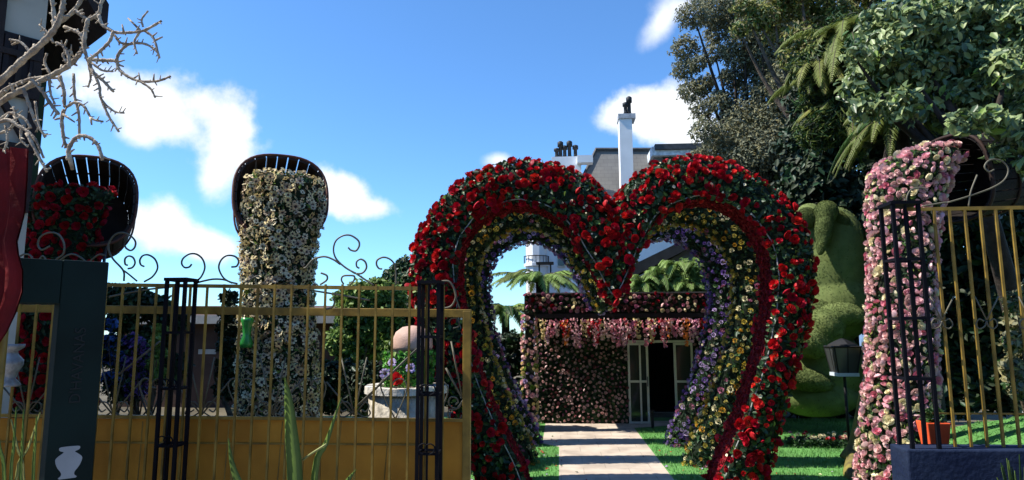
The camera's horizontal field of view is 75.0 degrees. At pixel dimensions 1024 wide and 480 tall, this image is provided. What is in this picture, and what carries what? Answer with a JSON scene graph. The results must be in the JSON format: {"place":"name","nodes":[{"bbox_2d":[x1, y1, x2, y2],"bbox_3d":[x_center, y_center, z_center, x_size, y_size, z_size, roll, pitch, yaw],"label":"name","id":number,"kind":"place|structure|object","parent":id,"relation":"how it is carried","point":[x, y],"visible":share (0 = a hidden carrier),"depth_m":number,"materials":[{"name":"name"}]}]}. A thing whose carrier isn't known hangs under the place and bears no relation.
{"place":"outdoors","nodes":[
{"label":"outdoors","id":0,"kind":"place"},
{"bbox_2d":[240,318,253,347],"bbox_3d":[-3.574,1.250,8.986,0.180,0.400,0.180,-1,-8,4],"label":"green vase","id":1,"kind":"object","parent":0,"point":[246,341],"visible":0.98,"depth_m":8.94,"materials":[{"name":"glass"}]},
{"bbox_2d":[38,0,963,334],"label":"sky","id":2,"kind":"structure","parent":0,"point":[393,101],"materials":[{"name":"blue"}]},
{"bbox_2d":[524,241,569,374],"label":"bay house","id":3,"kind":"structure","parent":0,"point":[535,253],"depth_m":24.51,"materials":[{"name":"white paint"}]},
{"bbox_2d":[557,252,564,266],"bbox_3d":[1.813,0.543,24.636,0.302,0.895,0.075,-1,-8,4],"label":"window","id":4,"kind":"structure","parent":3,"relation":"in","point":[560,263],"depth_m":24.56,"materials":[{"name":"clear glass"}]},
{"bbox_2d":[98,333,1014,426],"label":"ground","id":5,"kind":"structure","parent":0,"point":[974,418],"depth_m":15.70,"materials":[{"name":"green plant"}]},
{"bbox_2d":[31,81,46,190],"bbox_3d":[-1.148,-5.491,-2.743,37.233,13.992,28.595,-3,-8,19],"label":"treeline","id":6,"kind":"object","parent":5,"relation":"on","point":[39,133],"depth_m":15.73,"materials":[{"name":"plant"}]},
{"bbox_2d":[0,0,108,417],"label":"timbered house","id":7,"kind":"structure","parent":5,"relation":"on","point":[22,18],"depth_m":6.74,"materials":[{"name":"beige paint"}]},
{"bbox_2d":[11,154,138,417],"bbox_3d":[-6.548,1.024,9.805,1.610,4.639,1.527,5,-9,-32],"label":"flower tub","id":8,"kind":"object","parent":5,"relation":"on","point":[86,219],"visible":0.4,"depth_m":9.52,"materials":[{"name":"red plant"}]},
{"bbox_2d":[100,317,125,414],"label":"blue shrub","id":9,"kind":"object","parent":5,"relation":"on","point":[109,345],"visible":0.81,"depth_m":9.97,"materials":[{"name":"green plant"}]},
{"bbox_2d":[119,332,155,414],"bbox_3d":[-5.677,2.352,10.076,0.526,1.928,0.882,4,-9,-29],"label":"purple shrub","id":10,"kind":"object","parent":5,"relation":"on","point":[128,341],"visible":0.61,"depth_m":9.88,"materials":[{"name":"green plant"}]},
{"bbox_2d":[100,282,195,414],"bbox_3d":[-7.474,2.285,13.343,2.299,2.950,1.352,-1,-8,4],"label":"dark shrub","id":11,"kind":"object","parent":5,"relation":"on","point":[129,320],"visible":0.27,"depth_m":13.19,"materials":[{"name":"green plant"}]},
{"bbox_2d":[140,323,168,414],"bbox_3d":[-5.128,2.224,9.546,0.312,2.049,0.771,5,-9,-35],"label":"lime shrub","id":12,"kind":"object","parent":5,"relation":"on","point":[156,359],"visible":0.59,"depth_m":9.47,"materials":[{"name":"green plant"}]},
{"bbox_2d":[210,288,239,415],"bbox_3d":[-5.410,2.298,12.823,0.669,2.793,0.883,3,-9,-24],"label":"clipped bush","id":13,"kind":"object","parent":5,"relation":"on","point":[230,330],"visible":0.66,"depth_m":12.68,"materials":[{"name":"green plant"}]},
{"bbox_2d":[118,306,381,406],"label":"brown house","id":14,"kind":"structure","parent":5,"relation":"on","point":[211,341],"depth_m":17.29,"materials":[{"name":"tile"}]},
{"bbox_2d":[321,276,408,415],"bbox_3d":[-3.273,2.450,15.637,2.406,3.220,1.593,-1,-8,4],"label":"leafy tree","id":15,"kind":"object","parent":5,"relation":"on","point":[366,334],"visible":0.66,"depth_m":15.32,"materials":[{"name":"green plant"}]},
{"bbox_2d":[380,254,415,327],"bbox_3d":[-2.468,2.402,18.061,2.722,4.102,1.655,-1,-8,4],"label":"conifer tree","id":16,"kind":"object","parent":5,"relation":"on","point":[402,267],"visible":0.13,"depth_m":18.02,"materials":[{"name":"green plant"}]},
{"bbox_2d":[487,269,582,292],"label":"tree fern","id":17,"kind":"object","parent":5,"relation":"on","point":[554,279],"visible":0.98,"depth_m":15.23,"materials":[{"name":"green plant"}]},
{"bbox_2d":[536,262,553,292],"bbox_3d":[0.875,2.414,17.314,0.460,3.675,0.360,-1,-8,4],"label":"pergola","id":18,"kind":"object","parent":5,"relation":"on","point":[544,263],"visible":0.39,"depth_m":17.40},
{"bbox_2d":[520,291,709,427],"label":"flower pavilion","id":19,"kind":"structure","parent":5,"relation":"on","point":[629,358],"depth_m":13.75,"materials":[{"name":"pink plant"}]},
{"bbox_2d":[627,343,649,423],"bbox_3d":[2.611,2.951,13.749,0.426,1.635,0.087,-1,-8,4],"label":"glass door","id":20,"kind":"structure","parent":19,"relation":"in","point":[632,348],"depth_m":13.75,"materials":[{"name":"grey"}]},
{"bbox_2d":[673,343,692,417],"bbox_3d":[3.538,2.938,13.685,0.390,1.635,0.087,-1,-8,4],"label":"glass door","id":21,"kind":"structure","parent":19,"relation":"in","point":[682,354],"depth_m":13.74,"materials":[{"name":"grey"}]},
{"bbox_2d":[633,244,693,290],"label":"slate house","id":22,"kind":"structure","parent":5,"relation":"on","point":[673,253],"depth_m":20.01,"materials":[{"name":"grey stone"}]},
{"bbox_2d":[630,256,707,291],"bbox_3d":[4.519,2.379,18.555,3.556,4.047,1.889,-1,-8,4],"label":"fern mound","id":23,"kind":"object","parent":5,"relation":"on","point":[688,276],"visible":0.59,"depth_m":18.34,"materials":[{"name":"green plant"}]},
{"bbox_2d":[667,0,835,190],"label":"tall tree","id":24,"kind":"object","parent":5,"relation":"on","point":[745,135],"visible":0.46,"depth_m":22.08,"materials":[{"name":"green plant"}]},
{"bbox_2d":[728,0,885,118],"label":"maple tree","id":25,"kind":"object","parent":5,"relation":"on","point":[764,20],"visible":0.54,"depth_m":17.62,"materials":[{"name":"green plant"}]},
{"bbox_2d":[768,2,1023,221],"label":"shade tree","id":26,"kind":"object","parent":5,"relation":"on","point":[843,188],"visible":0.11,"depth_m":14.83,"materials":[{"name":"green plant"}]},
{"bbox_2d":[786,126,1023,421],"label":"hedge","id":27,"kind":"object","parent":5,"relation":"on","point":[966,321],"visible":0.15,"depth_m":11.62,"materials":[{"name":"green plant"}]},
{"bbox_2d":[323,416,853,479],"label":"lawn","id":28,"kind":"structure","parent":0,"point":[686,475],"depth_m":9.95,"materials":[{"name":"green plant"}]},
{"bbox_2d":[231,153,328,416],"bbox_3d":[-3.454,0.998,9.775,1.380,4.618,1.707,3,-8,-23],"label":"flower tub","id":29,"kind":"object","parent":28,"relation":"on","point":[280,214],"visible":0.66,"depth_m":9.29,"materials":[{"name":"white plant"}]},
{"bbox_2d":[364,383,448,417],"bbox_3d":[-1.272,2.378,8.012,1.008,1.258,1.008,-1,-8,4],"label":"planter","id":30,"kind":"object","parent":28,"relation":"on","point":[382,407],"visible":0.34,"depth_m":7.65,"materials":[{"name":"white stone"}]},
{"bbox_2d":[379,325,435,387],"bbox_3d":[-1.256,1.418,8.046,0.698,0.770,0.853,-1,-8,4],"label":"flower basket","id":31,"kind":"object","parent":30,"relation":"on","point":[400,346],"visible":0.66,"depth_m":7.92,"materials":[{"name":"green plant"}]},
{"bbox_2d":[315,328,547,416],"bbox_3d":[-1.709,2.750,13.119,4.835,2.005,1.264,-1,-8,4],"label":"hedge","id":32,"kind":"object","parent":28,"relation":"on","point":[510,343],"visible":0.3,"depth_m":13.09,"materials":[{"name":"green plant"}]},
{"bbox_2d":[490,303,534,354],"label":"tree fern","id":33,"kind":"object","parent":28,"relation":"on","point":[506,313],"visible":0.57,"depth_m":14.72,"materials":[{"name":"green plant"}]},
{"bbox_2d":[476,223,733,447],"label":"heart flower arch","id":34,"kind":"structure","parent":28,"relation":"on","point":[702,248],"depth_m":11.27,"materials":[{"name":"purple plant"}]},
{"bbox_2d":[404,153,819,479],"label":"heart flower arch","id":35,"kind":"structure","parent":28,"relation":"on","point":[606,233],"depth_m":8.25,"materials":[{"name":"red plant"}]},
{"bbox_2d":[464,207,760,467],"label":"heart flower arch","id":36,"kind":"structure","parent":28,"relation":"on","point":[728,237],"depth_m":9.72,"materials":[{"name":"yellow plant"}]},
{"bbox_2d":[471,436,832,479],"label":"fallen petals","id":37,"kind":"object","parent":28,"relation":"on","point":[644,455],"visible":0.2,"depth_m":9.41,"materials":[{"name":"red plant"}]},
{"bbox_2d":[650,409,654,427],"bbox_3d":[2.748,3.497,13.040,0.090,0.360,0.086,-1,-8,4],"label":"bollard light","id":38,"kind":"object","parent":28,"relation":"on","point":[652,411],"visible":0.98,"depth_m":13.02,"materials":[{"name":"black metal"}]},
{"bbox_2d":[784,430,850,448],"bbox_3d":[5.141,3.280,10.966,1.196,0.289,0.595,-1,-8,4],"label":"flower bed","id":39,"kind":"object","parent":28,"relation":"on","point":[813,440],"visible":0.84,"depth_m":10.84,"materials":[{"name":"red plant"}]},
{"bbox_2d":[780,200,871,417],"bbox_3d":[5.793,1.262,12.540,2.049,4.047,1.576,-1,-8,4],"label":"topiary","id":40,"kind":"object","parent":28,"relation":"on","point":[837,234],"visible":0.74,"depth_m":12.12,"materials":[{"name":"green plant"}]},
{"bbox_2d":[768,4,906,167],"bbox_3d":[6.333,-0.428,12.003,2.796,7.850,2.906,-1,-8,4],"label":"tree fern","id":41,"kind":"object","parent":28,"relation":"on","point":[819,67],"visible":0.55,"depth_m":12.21,"materials":[{"name":"green plant"}]},
{"bbox_2d":[823,338,861,442],"bbox_3d":[5.032,2.373,10.045,0.449,1.761,0.449,-1,-8,4],"label":"garden lamp","id":42,"kind":"object","parent":28,"relation":"on","point":[843,356],"visible":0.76,"depth_m":9.96,"materials":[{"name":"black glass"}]},
{"bbox_2d":[859,228,865,353],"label":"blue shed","id":43,"kind":"structure","parent":28,"relation":"on","point":[861,336],"depth_m":13.87,"materials":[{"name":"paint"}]},
{"bbox_2d":[827,114,946,421],"bbox_3d":[6.176,0.558,10.457,1.626,5.462,2.299,5,-9,-32],"label":"tree fern","id":44,"kind":"object","parent":28,"relation":"on","point":[869,130],"visible":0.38,"depth_m":10.84,"materials":[{"name":"green plant"}]},
{"bbox_2d":[838,0,994,479],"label":"mossy tree","id":45,"kind":"object","parent":28,"relation":"on","point":[847,453],"visible":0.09,"depth_m":9.56,"materials":[{"name":"green plant"}]},
{"bbox_2d":[833,0,1023,340],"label":"broadleaf tree","id":46,"kind":"object","parent":28,"relation":"on","point":[958,107],"visible":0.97,"depth_m":9.35,"materials":[{"name":"green plant"}]},
{"bbox_2d":[851,134,1023,479],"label":"flower tub","id":47,"kind":"object","parent":28,"relation":"on","point":[933,167],"visible":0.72,"depth_m":7.55,"materials":[{"name":"pink plant"}]},
{"bbox_2d":[995,279,1023,411],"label":"grey shrub","id":48,"kind":"object","parent":28,"relation":"on","point":[1016,335],"visible":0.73,"depth_m":8.15,"materials":[{"name":"green plant"}]},
{"bbox_2d":[543,421,673,479],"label":"path","id":49,"kind":"structure","parent":0,"point":[624,448],"depth_m":10.43,"materials":[{"name":"beige concrete"}]},
{"bbox_2d":[551,96,783,292],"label":"chimney house","id":50,"kind":"structure","parent":0,"point":[610,170],"depth_m":30.37,"materials":[{"name":"grey paint"}]},
{"bbox_2d":[949,415,1023,444],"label":"grass bank","id":51,"kind":"structure","parent":0,"point":[1009,434],"depth_m":9.98,"materials":[{"name":"green plant"}]},
{"bbox_2d":[999,214,1023,412],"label":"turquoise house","id":52,"kind":"structure","parent":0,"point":[1021,410],"depth_m":11.71,"materials":[{"name":"teal"}]},
{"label":"pavement","id":53,"kind":"structure","parent":0,"visible":0},
{"bbox_2d":[0,147,28,418],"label":"curtain","id":54,"kind":"object","parent":53,"relation":"on","point":[13,175],"visible":0.99,"depth_m":4.19,"materials":[{"name":"fabric"}]},
{"bbox_2d":[0,407,40,479],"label":"reed plant","id":55,"kind":"object","parent":53,"relation":"on","point":[20,470],"visible":1,"depth_m":3.56,"materials":[{"name":"green plant"}]},
{"bbox_2d":[19,258,108,479],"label":"green sign","id":56,"kind":"object","parent":53,"relation":"on","point":[74,292],"visible":1,"depth_m":4.61,"materials":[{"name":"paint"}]},
{"bbox_2d":[0,0,170,171],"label":"bare tree","id":57,"kind":"object","parent":53,"relation":"on","point":[34,49],"visible":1,"depth_m":3.99,"materials":[{"name":"grey plant"}]},
{"bbox_2d":[152,277,198,479],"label":"lattice post","id":58,"kind":"object","parent":53,"relation":"on","point":[167,443],"visible":1,"depth_m":5.08,"materials":[{"name":"black metal"}]},
{"bbox_2d":[0,280,471,479],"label":"sliding gate","id":59,"kind":"structure","parent":58,"relation":"attached to","point":[457,450],"depth_m":5.24,"materials":[{"name":"yellow metal"}]},
{"bbox_2d":[4,232,444,479],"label":"scrolled fence","id":60,"kind":"object","parent":53,"relation":"on","point":[325,287],"visible":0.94,"depth_m":5.20,"materials":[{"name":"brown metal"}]},
{"bbox_2d":[4,344,25,386],"bbox_3d":[-3.949,0.987,5.255,0.164,0.327,0.163,-1,-8,4],"label":"vase ornament","id":61,"kind":"object","parent":60,"relation":"attached to","point":[14,362],"visible":0.69,"depth_m":5.22,"materials":[{"name":"grey ceramic"}]},
{"bbox_2d":[228,376,355,479],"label":"agave plant","id":62,"kind":"object","parent":53,"relation":"on","point":[294,460],"visible":1,"depth_m":3.40,"materials":[{"name":"green plant"}]},
{"bbox_2d":[415,280,444,479],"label":"lattice post","id":63,"kind":"object","parent":53,"relation":"on","point":[436,451],"visible":1,"depth_m":4.95,"materials":[{"name":"black metal"}]},
{"bbox_2d":[916,407,950,443],"bbox_3d":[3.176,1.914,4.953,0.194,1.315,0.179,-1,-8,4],"label":"flower pot","id":64,"kind":"object","parent":53,"relation":"on","point":[945,426],"visible":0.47,"depth_m":4.95,"materials":[{"name":"orange ceramic"}]},
{"bbox_2d":[890,444,1023,479],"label":"wall","id":65,"kind":"structure","parent":53,"relation":"on","point":[951,462],"depth_m":4.52,"materials":[{"name":"blue paint"}]},
{"bbox_2d":[877,200,941,448],"bbox_3d":[2.842,0.587,4.777,0.212,1.730,0.212,-1,-8,4],"label":"lattice post","id":66,"kind":"object","parent":65,"relation":"on","point":[909,259],"visible":1,"depth_m":4.74,"materials":[{"name":"black metal"}]},
{"bbox_2d":[906,159,1023,447],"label":"barred fence","id":67,"kind":"object","parent":65,"relation":"on","point":[1000,414],"visible":0.98,"depth_m":4.75,"materials":[{"name":"gold metal"}]},
{"bbox_2d":[996,454,1021,479],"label":"spiky plant","id":68,"kind":"object","parent":53,"relation":"on","point":[1011,475],"visible":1,"depth_m":4.01,"materials":[{"name":"green plant"}]}
]}

